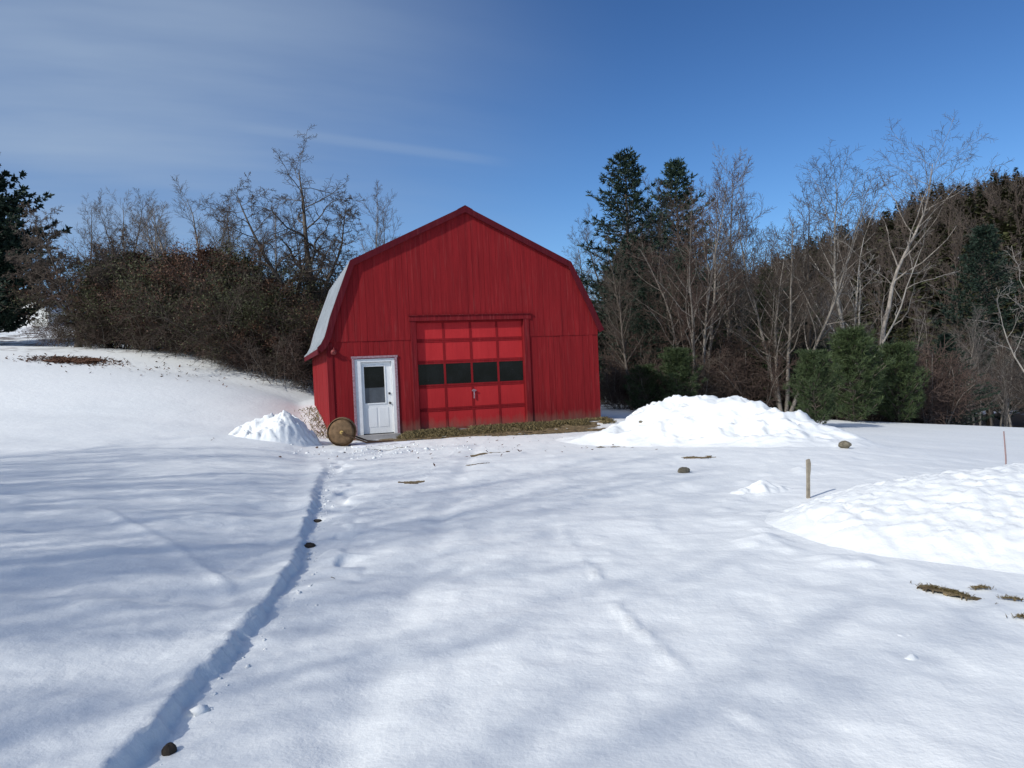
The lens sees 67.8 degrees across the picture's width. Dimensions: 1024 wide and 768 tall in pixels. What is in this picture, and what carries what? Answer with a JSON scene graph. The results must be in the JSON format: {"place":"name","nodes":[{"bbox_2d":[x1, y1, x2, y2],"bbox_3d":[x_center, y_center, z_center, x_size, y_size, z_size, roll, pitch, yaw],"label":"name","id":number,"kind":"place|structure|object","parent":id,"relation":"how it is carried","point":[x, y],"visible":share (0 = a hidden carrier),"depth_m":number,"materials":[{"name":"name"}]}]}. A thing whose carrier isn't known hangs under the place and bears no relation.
{"place":"outdoors","nodes":[
{"label":"outdoors","id":0,"kind":"place"},
{"bbox_2d":[0,325,1023,767],"bbox_3d":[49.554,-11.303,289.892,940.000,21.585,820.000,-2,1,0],"label":"ground","id":1,"kind":"structure","parent":0,"point":[540,601],"depth_m":5.14,"materials":[{"name":"snow"}]},
{"bbox_2d":[0,211,43,332],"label":"conifer","id":2,"kind":"object","parent":1,"relation":"on","point":[9,321],"visible":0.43,"depth_m":37.77,"materials":[{"name":"green plant"}]},
{"bbox_2d":[0,164,80,319],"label":"conifer","id":3,"kind":"object","parent":1,"relation":"on","point":[9,203],"visible":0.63,"depth_m":37.73,"materials":[{"name":"green plant"}]},
{"bbox_2d":[26,313,74,346],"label":"brush","id":4,"kind":"object","parent":1,"relation":"on","point":[44,335],"visible":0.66,"depth_m":33.44,"materials":[{"name":"grey plant"}]},
{"bbox_2d":[5,353,130,367],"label":"dead leaves","id":5,"kind":"object","parent":1,"relation":"on","point":[41,357],"visible":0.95,"depth_m":29.04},
{"bbox_2d":[2,202,142,346],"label":"bare tree","id":6,"kind":"object","parent":1,"relation":"on","point":[38,268],"visible":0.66,"depth_m":32.47,"materials":[{"name":"brown plant"}]},
{"bbox_2d":[41,307,107,347],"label":"brush","id":7,"kind":"object","parent":1,"relation":"on","point":[59,334],"visible":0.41,"depth_m":32.90,"materials":[{"name":"brown plant"}]},
{"bbox_2d":[1,240,160,347],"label":"shrub","id":8,"kind":"object","parent":1,"relation":"on","point":[27,292],"visible":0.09,"depth_m":34.65,"materials":[{"name":"brown plant"}]},
{"bbox_2d":[61,194,105,268],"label":"bare tree","id":9,"kind":"object","parent":1,"relation":"on","point":[84,237],"visible":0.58,"depth_m":56.94,"materials":[{"name":"brown plant"}]},
{"bbox_2d":[66,311,114,347],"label":"brush","id":10,"kind":"object","parent":1,"relation":"on","point":[98,342],"visible":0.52,"depth_m":32.83,"materials":[{"name":"brown plant"}]},
{"bbox_2d":[64,305,136,348],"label":"brush","id":11,"kind":"object","parent":1,"relation":"on","point":[93,334],"visible":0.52,"depth_m":32.56,"materials":[{"name":"brown plant"}]},
{"bbox_2d":[76,191,133,259],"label":"bare tree","id":12,"kind":"object","parent":1,"relation":"on","point":[104,221],"visible":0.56,"depth_m":54.66,"materials":[{"name":"brown plant"}]},
{"bbox_2d":[1,247,213,350],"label":"shrub","id":13,"kind":"object","parent":1,"relation":"on","point":[87,294],"visible":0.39,"depth_m":32.31,"materials":[{"name":"brown plant"}]},
{"bbox_2d":[92,189,153,260],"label":"bare tree","id":14,"kind":"object","parent":1,"relation":"on","point":[129,223],"visible":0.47,"depth_m":57.27,"materials":[{"name":"grey plant"}]},
{"bbox_2d":[41,249,218,349],"bbox_3d":[-16.238,-3.508,35.860,8.581,5.676,9.834,-3,1,-1],"label":"shrub","id":15,"kind":"object","parent":1,"relation":"on","point":[121,257],"visible":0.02,"depth_m":33.08,"materials":[{"name":"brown plant"}]},
{"bbox_2d":[35,238,228,352],"bbox_3d":[-16.516,-3.340,33.533,8.576,6.464,8.131,-2,1,27],"label":"shrub","id":16,"kind":"object","parent":1,"relation":"on","point":[108,302],"visible":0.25,"depth_m":31.86,"materials":[{"name":"brown plant"}]},
{"bbox_2d":[102,187,164,260],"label":"bare tree","id":17,"kind":"object","parent":1,"relation":"on","point":[136,238],"visible":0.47,"depth_m":59.33,"materials":[{"name":"brown plant"}]},
{"bbox_2d":[147,319,216,355],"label":"brush","id":18,"kind":"object","parent":1,"relation":"on","point":[167,330],"visible":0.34,"depth_m":31.91,"materials":[{"name":"brown plant"}]},
{"bbox_2d":[84,232,286,354],"bbox_3d":[-13.834,-3.669,34.709,9.878,5.915,13.197,-3,1,-36],"label":"shrub","id":19,"kind":"object","parent":1,"relation":"on","point":[250,277],"visible":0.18,"depth_m":31.19,"materials":[{"name":"brown plant"}]},
{"bbox_2d":[125,175,260,266],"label":"bare tree","id":20,"kind":"object","parent":1,"relation":"on","point":[157,236],"visible":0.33,"depth_m":46.85,"materials":[{"name":"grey plant"}]},
{"bbox_2d":[62,235,334,352],"bbox_3d":[-13.926,-3.822,36.385,14.063,6.303,10.526,-3,1,-27],"label":"shrub","id":21,"kind":"object","parent":1,"relation":"on","point":[284,269],"visible":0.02,"depth_m":32.94,"materials":[{"name":"brown plant"}]},
{"bbox_2d":[174,245,232,317],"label":"bush","id":22,"kind":"object","parent":1,"relation":"on","point":[204,255],"visible":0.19,"depth_m":33.98,"materials":[{"name":"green plant"}]},
{"bbox_2d":[112,231,316,364],"bbox_3d":[-12.164,-3.239,32.350,8.421,6.695,8.882,-3,1,-9],"label":"shrub","id":23,"kind":"object","parent":1,"relation":"on","point":[171,265],"visible":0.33,"depth_m":31.39,"materials":[{"name":"brown plant"}]},
{"bbox_2d":[96,253,334,372],"bbox_3d":[-12.048,-2.966,32.292,9.068,5.430,12.116,-2,1,18],"label":"shrub","id":24,"kind":"object","parent":1,"relation":"on","point":[255,299],"visible":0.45,"depth_m":30.30,"materials":[{"name":"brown plant"}]},
{"bbox_2d":[199,192,241,257],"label":"bare tree","id":25,"kind":"object","parent":1,"relation":"on","point":[228,237],"visible":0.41,"depth_m":43.14,"materials":[{"name":"brown plant"}]},
{"bbox_2d":[195,255,274,338],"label":"bush","id":26,"kind":"object","parent":1,"relation":"on","point":[247,261],"visible":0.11,"depth_m":33.18,"materials":[{"name":"green plant"}]},
{"bbox_2d":[147,464,337,767],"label":"snow crumbs","id":27,"kind":"object","parent":1,"relation":"on","point":[198,710],"visible":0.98,"depth_m":4.25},
{"bbox_2d":[160,268,326,371],"bbox_3d":[-10.011,-2.181,31.982,7.127,4.714,8.167,-2,1,8],"label":"shrub","id":28,"kind":"object","parent":1,"relation":"on","point":[247,312],"visible":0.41,"depth_m":30.14,"materials":[{"name":"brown plant"}]},
{"bbox_2d":[212,324,283,376],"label":"brush","id":29,"kind":"object","parent":1,"relation":"on","point":[245,368],"visible":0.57,"depth_m":30.21,"materials":[{"name":"brown plant"}]},
{"bbox_2d":[207,292,320,376],"bbox_3d":[-9.656,-1.657,32.037,5.662,4.502,5.973,-3,1,-18],"label":"shrub","id":30,"kind":"object","parent":1,"relation":"on","point":[273,337],"visible":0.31,"depth_m":30.49,"materials":[{"name":"brown plant"}]},
{"bbox_2d":[238,196,301,298],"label":"bare tree","id":31,"kind":"object","parent":1,"relation":"on","point":[275,245],"visible":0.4,"depth_m":39.07,"materials":[{"name":"grey plant"}]},
{"bbox_2d":[228,410,321,446],"bbox_3d":[-6.030,1.325,19.327,2.448,1.325,2.560,-2,1,39],"label":"snow pile","id":32,"kind":"object","parent":1,"relation":"on","point":[284,427],"visible":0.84,"depth_m":18.88,"materials":[{"name":"snow"}]},
{"bbox_2d":[238,326,313,385],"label":"brush","id":33,"kind":"object","parent":1,"relation":"on","point":[270,364],"visible":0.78,"depth_m":29.45,"materials":[{"name":"brown plant"}]},
{"bbox_2d":[191,124,364,323],"bbox_3d":[-9.721,-6.223,34.420,6.347,11.354,7.025,-2,1,13],"label":"gnarled tree","id":34,"kind":"object","parent":1,"relation":"on","point":[304,235],"visible":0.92,"depth_m":33.58,"materials":[{"name":"brown plant"}]},
{"bbox_2d":[262,324,312,385],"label":"brush","id":35,"kind":"object","parent":1,"relation":"on","point":[292,357],"visible":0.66,"depth_m":29.76,"materials":[{"name":"brown plant"}]},
{"bbox_2d":[252,284,322,367],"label":"shrub","id":36,"kind":"object","parent":1,"relation":"on","point":[316,313],"visible":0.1,"depth_m":30.90,"materials":[{"name":"brown plant"}]},
{"bbox_2d":[270,188,334,292],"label":"bare tree","id":37,"kind":"object","parent":1,"relation":"on","point":[295,232],"visible":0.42,"depth_m":39.59,"materials":[{"name":"brown plant"}]},
{"bbox_2d":[294,406,327,438],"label":"dry grass","id":38,"kind":"structure","parent":1,"relation":"on","point":[319,422],"depth_m":23.36,"materials":[{"name":"plant"}]},
{"bbox_2d":[327,417,393,445],"bbox_3d":[-3.963,1.220,19.962,1.693,0.740,0.624,-3,1,-10],"label":"lawn roller","id":39,"kind":"object","parent":1,"relation":"on","point":[341,431],"visible":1,"depth_m":19.65,"materials":[{"name":"brown metal"}]},
{"bbox_2d":[341,180,396,256],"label":"bare tree","id":40,"kind":"object","parent":1,"relation":"on","point":[376,245],"visible":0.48,"depth_m":44.98,"materials":[{"name":"grey plant"}]},
{"bbox_2d":[359,192,400,253],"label":"bare tree","id":41,"kind":"object","parent":1,"relation":"on","point":[380,221],"visible":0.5,"depth_m":42.62,"materials":[{"name":"brown plant"}]},
{"bbox_2d":[349,438,414,447],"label":"snow","id":42,"kind":"structure","parent":1,"relation":"on","point":[357,444],"depth_m":19.95,"materials":[{"name":"snow"}]},
{"bbox_2d":[304,205,603,440],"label":"barn","id":43,"kind":"structure","parent":1,"relation":"on","point":[464,317],"depth_m":22.24,"materials":[{"name":"red wood"}]},
{"bbox_2d":[361,362,393,433],"bbox_3d":[-3.797,0.385,21.516,0.855,2.010,0.123,-3,1,-18],"label":"entry door","id":44,"kind":"structure","parent":43,"relation":"in","point":[377,402],"depth_m":21.54,"materials":[{"name":"white paint"}]},
{"bbox_2d":[416,319,526,429],"bbox_3d":[-1.169,-0.293,22.386,3.240,3.150,0.112,-3,1,-18],"label":"garage door","id":45,"kind":"structure","parent":43,"relation":"in","point":[471,372],"depth_m":22.37,"materials":[{"name":"red paint"}]},
{"bbox_2d":[380,416,616,441],"bbox_3d":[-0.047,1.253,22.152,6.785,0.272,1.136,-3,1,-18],"label":"dry grass","id":46,"kind":"structure","parent":1,"relation":"on","point":[475,429],"depth_m":21.97,"materials":[{"name":"plant"}]},
{"bbox_2d":[562,230,599,299],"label":"bare tree","id":47,"kind":"object","parent":1,"relation":"on","point":[579,265],"visible":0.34,"depth_m":55.98,"materials":[{"name":"brown plant"}]},
{"bbox_2d":[571,205,613,302],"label":"bare tree","id":48,"kind":"object","parent":1,"relation":"on","point":[584,233],"visible":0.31,"depth_m":60.89,"materials":[{"name":"brown plant"}]},
{"bbox_2d":[597,313,620,400],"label":"conifer","id":49,"kind":"object","parent":1,"relation":"on","point":[600,345],"visible":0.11,"depth_m":35.52,"materials":[{"name":"green plant"}]},
{"bbox_2d":[595,256,649,409],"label":"bare tree","id":50,"kind":"object","parent":1,"relation":"on","point":[623,347],"visible":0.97,"depth_m":30.04,"materials":[{"name":"brown plant"}]},
{"bbox_2d":[592,231,655,404],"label":"bare tree","id":51,"kind":"object","parent":1,"relation":"on","point":[615,289],"visible":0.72,"depth_m":32.42,"materials":[{"name":"brown plant"}]},
{"bbox_2d":[599,352,659,408],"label":"brush","id":52,"kind":"object","parent":1,"relation":"on","point":[608,377],"visible":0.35,"depth_m":29.99,"materials":[{"name":"grey plant"}]},
{"bbox_2d":[599,361,662,408],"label":"brush","id":53,"kind":"object","parent":1,"relation":"on","point":[617,395],"visible":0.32,"depth_m":30.35,"materials":[{"name":"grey plant"}]},
{"bbox_2d":[601,327,680,398],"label":"brush","id":54,"kind":"object","parent":1,"relation":"on","point":[635,355],"visible":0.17,"depth_m":30.84,"materials":[{"name":"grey plant"}]},
{"bbox_2d":[622,362,663,409],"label":"young pine","id":55,"kind":"object","parent":1,"relation":"on","point":[646,369],"visible":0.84,"depth_m":28.18,"materials":[{"name":"green plant"}]},
{"bbox_2d":[598,326,689,404],"bbox_3d":[4.955,-0.623,32.527,4.460,4.378,4.835,-3,1,-24],"label":"brush","id":56,"kind":"object","parent":1,"relation":"on","point":[629,360],"visible":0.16,"depth_m":31.35,"materials":[{"name":"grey plant"}]},
{"bbox_2d":[616,354,678,407],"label":"brush","id":57,"kind":"object","parent":1,"relation":"on","point":[642,386],"visible":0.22,"depth_m":28.30,"materials":[{"name":"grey plant"}]},
{"bbox_2d":[616,179,687,332],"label":"bare tree","id":58,"kind":"object","parent":1,"relation":"on","point":[649,230],"visible":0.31,"depth_m":37.22,"materials":[{"name":"brown plant"}]},
{"bbox_2d":[573,145,734,379],"bbox_3d":[5.355,-5.078,36.220,8.522,12.029,7.542,-3,1,-13],"label":"pine tree","id":59,"kind":"object","parent":1,"relation":"on","point":[629,175],"visible":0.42,"depth_m":35.36,"materials":[{"name":"green plant"}]},
{"bbox_2d":[609,271,702,383],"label":"conifer","id":60,"kind":"object","parent":1,"relation":"on","point":[650,330],"visible":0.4,"depth_m":31.55,"materials":[{"name":"green plant"}]},
{"bbox_2d":[621,178,694,355],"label":"bare tree","id":61,"kind":"object","parent":1,"relation":"on","point":[648,232],"visible":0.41,"depth_m":35.70,"materials":[{"name":"brown plant"}]},
{"bbox_2d":[640,223,711,357],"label":"bare tree","id":62,"kind":"object","parent":1,"relation":"on","point":[668,318],"visible":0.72,"depth_m":30.57,"materials":[{"name":"brown plant"}]},
{"bbox_2d":[650,346,705,400],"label":"young pine","id":63,"kind":"object","parent":1,"relation":"on","point":[679,359],"visible":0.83,"depth_m":27.32,"materials":[{"name":"green plant"}]},
{"bbox_2d":[631,348,730,398],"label":"brush","id":64,"kind":"object","parent":1,"relation":"on","point":[707,391],"visible":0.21,"depth_m":28.92,"materials":[{"name":"brown plant"}]},
{"bbox_2d":[631,341,743,401],"bbox_3d":[7.008,-0.091,29.176,4.096,3.285,3.572,-3,1,-26],"label":"brush","id":65,"kind":"object","parent":1,"relation":"on","point":[701,373],"visible":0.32,"depth_m":28.38,"materials":[{"name":"brown plant"}]},
{"bbox_2d":[631,156,744,356],"bbox_3d":[8.520,-5.381,39.861,6.713,12.964,7.769,-2,1,24],"label":"pine tree","id":66,"kind":"object","parent":1,"relation":"on","point":[674,169],"visible":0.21,"depth_m":39.42,"materials":[{"name":"green plant"}]},
{"bbox_2d":[630,320,753,394],"bbox_3d":[7.187,-0.511,30.391,4.658,4.217,4.296,-3,1,-40],"label":"brush","id":67,"kind":"object","parent":1,"relation":"on","point":[668,344],"visible":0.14,"depth_m":30.12,"materials":[{"name":"brown plant"}]},
{"bbox_2d":[651,246,733,392],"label":"conifer","id":68,"kind":"object","parent":1,"relation":"on","point":[684,269],"visible":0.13,"depth_m":33.18,"materials":[{"name":"green plant"}]},
{"bbox_2d":[622,156,775,394],"bbox_3d":[7.144,-3.500,29.473,5.605,10.091,6.939,-2,1,2],"label":"bare tree","id":69,"kind":"object","parent":1,"relation":"on","point":[694,306],"visible":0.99,"depth_m":29.18,"materials":[{"name":"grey plant"}]},
{"bbox_2d":[656,321,771,397],"bbox_3d":[8.046,-0.383,30.759,4.655,4.214,4.294,-3,1,-24],"label":"brush","id":70,"kind":"object","parent":1,"relation":"on","point":[724,343],"visible":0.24,"depth_m":29.74,"materials":[{"name":"brown plant"}]},
{"bbox_2d":[555,395,893,448],"bbox_3d":[4.522,0.967,17.087,4.908,1.446,10.248,-3,1,-41],"label":"snow pile","id":71,"kind":"object","parent":1,"relation":"on","point":[697,421],"visible":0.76,"depth_m":16.21,"materials":[{"name":"snow"}]},
{"bbox_2d":[708,255,765,373],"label":"bare tree","id":72,"kind":"object","parent":1,"relation":"on","point":[739,329],"visible":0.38,"depth_m":31.37,"materials":[{"name":"brown plant"}]},
{"bbox_2d":[698,141,793,388],"bbox_3d":[9.296,-4.379,31.559,3.668,11.216,3.734,-3,1,-34],"label":"bare tree","id":73,"kind":"object","parent":1,"relation":"on","point":[725,242],"visible":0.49,"depth_m":31.43,"materials":[{"name":"brown plant"}]},
{"bbox_2d":[700,329,803,406],"bbox_3d":[8.939,-0.190,29.262,4.103,4.027,4.448,-3,1,-1],"label":"brush","id":74,"kind":"object","parent":1,"relation":"on","point":[753,390],"visible":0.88,"depth_m":28.68,"materials":[{"name":"brown plant"}]},
{"bbox_2d":[730,479,792,494],"bbox_3d":[3.059,1.293,9.373,1.176,0.242,0.840,-3,1,-10],"label":"snow lump","id":75,"kind":"object","parent":1,"relation":"on","point":[761,485],"visible":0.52,"depth_m":9.24,"materials":[{"name":"snow"}]},
{"bbox_2d":[725,222,799,360],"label":"bare tree","id":76,"kind":"object","parent":1,"relation":"on","point":[755,256],"visible":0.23,"depth_m":47.05,"materials":[{"name":"brown plant"}]},
{"bbox_2d":[731,269,813,410],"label":"conifer","id":77,"kind":"object","parent":1,"relation":"on","point":[767,339],"visible":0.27,"depth_m":30.33,"materials":[{"name":"green plant"}]},
{"bbox_2d":[733,229,815,359],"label":"bare tree","id":78,"kind":"object","parent":1,"relation":"on","point":[777,257],"visible":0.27,"depth_m":39.89,"materials":[{"name":"brown plant"}]},
{"bbox_2d":[703,168,904,411],"bbox_3d":[10.602,-2.988,28.430,7.269,9.455,4.243,-2,1,43],"label":"bare tree","id":79,"kind":"object","parent":1,"relation":"on","point":[789,313],"visible":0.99,"depth_m":28.83,"materials":[{"name":"grey plant"}]},
{"bbox_2d":[777,319,834,411],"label":"conifer","id":80,"kind":"object","parent":1,"relation":"on","point":[804,345],"visible":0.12,"depth_m":32.64,"materials":[{"name":"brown plant"}]},
{"bbox_2d":[783,347,847,424],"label":"young pine","id":81,"kind":"object","parent":1,"relation":"on","point":[813,361],"visible":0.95,"depth_m":23.37,"materials":[{"name":"green plant"}]},
{"bbox_2d":[776,174,861,409],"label":"bare tree","id":82,"kind":"object","parent":1,"relation":"on","point":[810,342],"visible":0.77,"depth_m":29.59,"materials":[{"name":"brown plant"}]},
{"bbox_2d":[783,137,888,329],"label":"birch tree","id":83,"kind":"object","parent":1,"relation":"on","point":[835,248],"visible":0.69,"depth_m":35.18,"materials":[{"name":"grey plant"}]},
{"bbox_2d":[815,322,896,421],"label":"young pine","id":84,"kind":"object","parent":1,"relation":"on","point":[856,346],"visible":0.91,"depth_m":27.10,"materials":[{"name":"green plant"}]},
{"bbox_2d":[773,194,959,420],"bbox_3d":[14.713,-3.014,31.137,5.721,9.486,5.012,-3,1,-17],"label":"bare tree","id":85,"kind":"object","parent":1,"relation":"on","point":[860,299],"visible":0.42,"depth_m":30.90,"materials":[{"name":"plant"}]},
{"bbox_2d":[764,463,1023,573],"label":"snow pile","id":86,"kind":"object","parent":1,"relation":"on","point":[973,518],"visible":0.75,"depth_m":6.46,"materials":[{"name":"snow"}]},
{"bbox_2d":[864,340,931,422],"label":"young pine","id":87,"kind":"object","parent":1,"relation":"on","point":[903,365],"visible":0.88,"depth_m":28.17,"materials":[{"name":"green plant"}]},
{"bbox_2d":[867,341,970,423],"bbox_3d":[16.873,0.354,32.463,4.531,4.447,4.912,-2,1,33],"label":"brush","id":88,"kind":"object","parent":1,"relation":"on","point":[934,378],"visible":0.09,"depth_m":31.65,"materials":[{"name":"brown plant"}]},
{"bbox_2d":[881,333,979,423],"bbox_3d":[16.530,0.124,30.188,4.469,4.386,4.845,-2,1,15],"label":"brush","id":89,"kind":"object","parent":1,"relation":"on","point":[933,408],"visible":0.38,"depth_m":29.60,"materials":[{"name":"brown plant"}]},
{"bbox_2d":[867,111,1014,362],"bbox_3d":[19.993,-5.494,35.984,6.354,14.859,6.498,-2,1,17],"label":"birch tree","id":90,"kind":"object","parent":1,"relation":"on","point":[904,255],"visible":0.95,"depth_m":35.48,"materials":[{"name":"grey plant"}]},
{"bbox_2d":[898,347,999,424],"bbox_3d":[16.473,0.370,30.220,4.006,3.932,4.343,-3,1,-2],"label":"brush","id":91,"kind":"object","parent":1,"relation":"on","point":[955,404],"visible":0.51,"depth_m":29.69,"materials":[{"name":"brown plant"}]},
{"bbox_2d":[929,333,1000,424],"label":"conifer","id":92,"kind":"object","parent":1,"relation":"on","point":[941,338],"visible":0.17,"depth_m":38.55,"materials":[{"name":"brown plant"}]},
{"bbox_2d":[913,223,1023,425],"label":"pine tree","id":93,"kind":"object","parent":1,"relation":"on","point":[984,235],"visible":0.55,"depth_m":59.42,"materials":[{"name":"green plant"}]},
{"bbox_2d":[942,304,1004,424],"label":"bare tree","id":94,"kind":"object","parent":1,"relation":"on","point":[973,346],"visible":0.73,"depth_m":45.31,"materials":[{"name":"brown plant"}]},
{"bbox_2d":[960,343,1006,425],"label":"bare tree","id":95,"kind":"object","parent":1,"relation":"on","point":[995,399],"visible":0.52,"depth_m":45.89,"materials":[{"name":"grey plant"}]},
{"bbox_2d":[965,344,1009,425],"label":"bare tree","id":96,"kind":"object","parent":1,"relation":"on","point":[989,414],"visible":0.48,"depth_m":45.78,"materials":[{"name":"brown plant"}]},
{"bbox_2d":[968,246,1023,371],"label":"bare tree","id":97,"kind":"object","parent":1,"relation":"on","point":[1010,348],"visible":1,"depth_m":39.35,"materials":[{"name":"plant"}]},
{"bbox_2d":[977,330,1023,426],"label":"bare tree","id":98,"kind":"object","parent":1,"relation":"on","point":[998,401],"visible":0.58,"depth_m":48.66,"materials":[{"name":"grey plant"}]},
{"bbox_2d":[987,346,1023,426],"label":"bare tree","id":99,"kind":"object","parent":1,"relation":"on","point":[1007,411],"visible":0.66,"depth_m":47.92,"materials":[{"name":"grey plant"}]},
{"bbox_2d":[987,327,1023,411],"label":"bare tree","id":100,"kind":"object","parent":1,"relation":"on","point":[1015,339],"visible":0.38,"depth_m":50.40,"materials":[{"name":"grey plant"}]},
{"bbox_2d":[997,334,1023,410],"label":"bare tree","id":101,"kind":"object","parent":1,"relation":"on","point":[1017,387],"visible":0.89,"depth_m":44.09,"materials":[{"name":"brown plant"}]},
{"bbox_2d":[0,0,1023,311],"label":"sky","id":102,"kind":"structure","parent":0,"point":[509,112],"materials":[{"name":"blue"}]},
{"bbox_2d":[884,247,1023,427],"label":"hill","id":103,"kind":"structure","parent":0,"point":[1017,420],"depth_m":68.91,"materials":[{"name":"plant"}]},
{"bbox_2d":[697,167,1023,349],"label":"conifers","id":104,"kind":"object","parent":103,"relation":"on","point":[1005,229],"visible":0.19,"depth_m":119.54,"materials":[{"name":"plant"}]},
{"bbox_2d":[724,164,1023,349],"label":"wood","id":105,"kind":"object","parent":103,"relation":"on","point":[1014,187],"visible":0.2,"depth_m":120.85,"materials":[{"name":"plant"}]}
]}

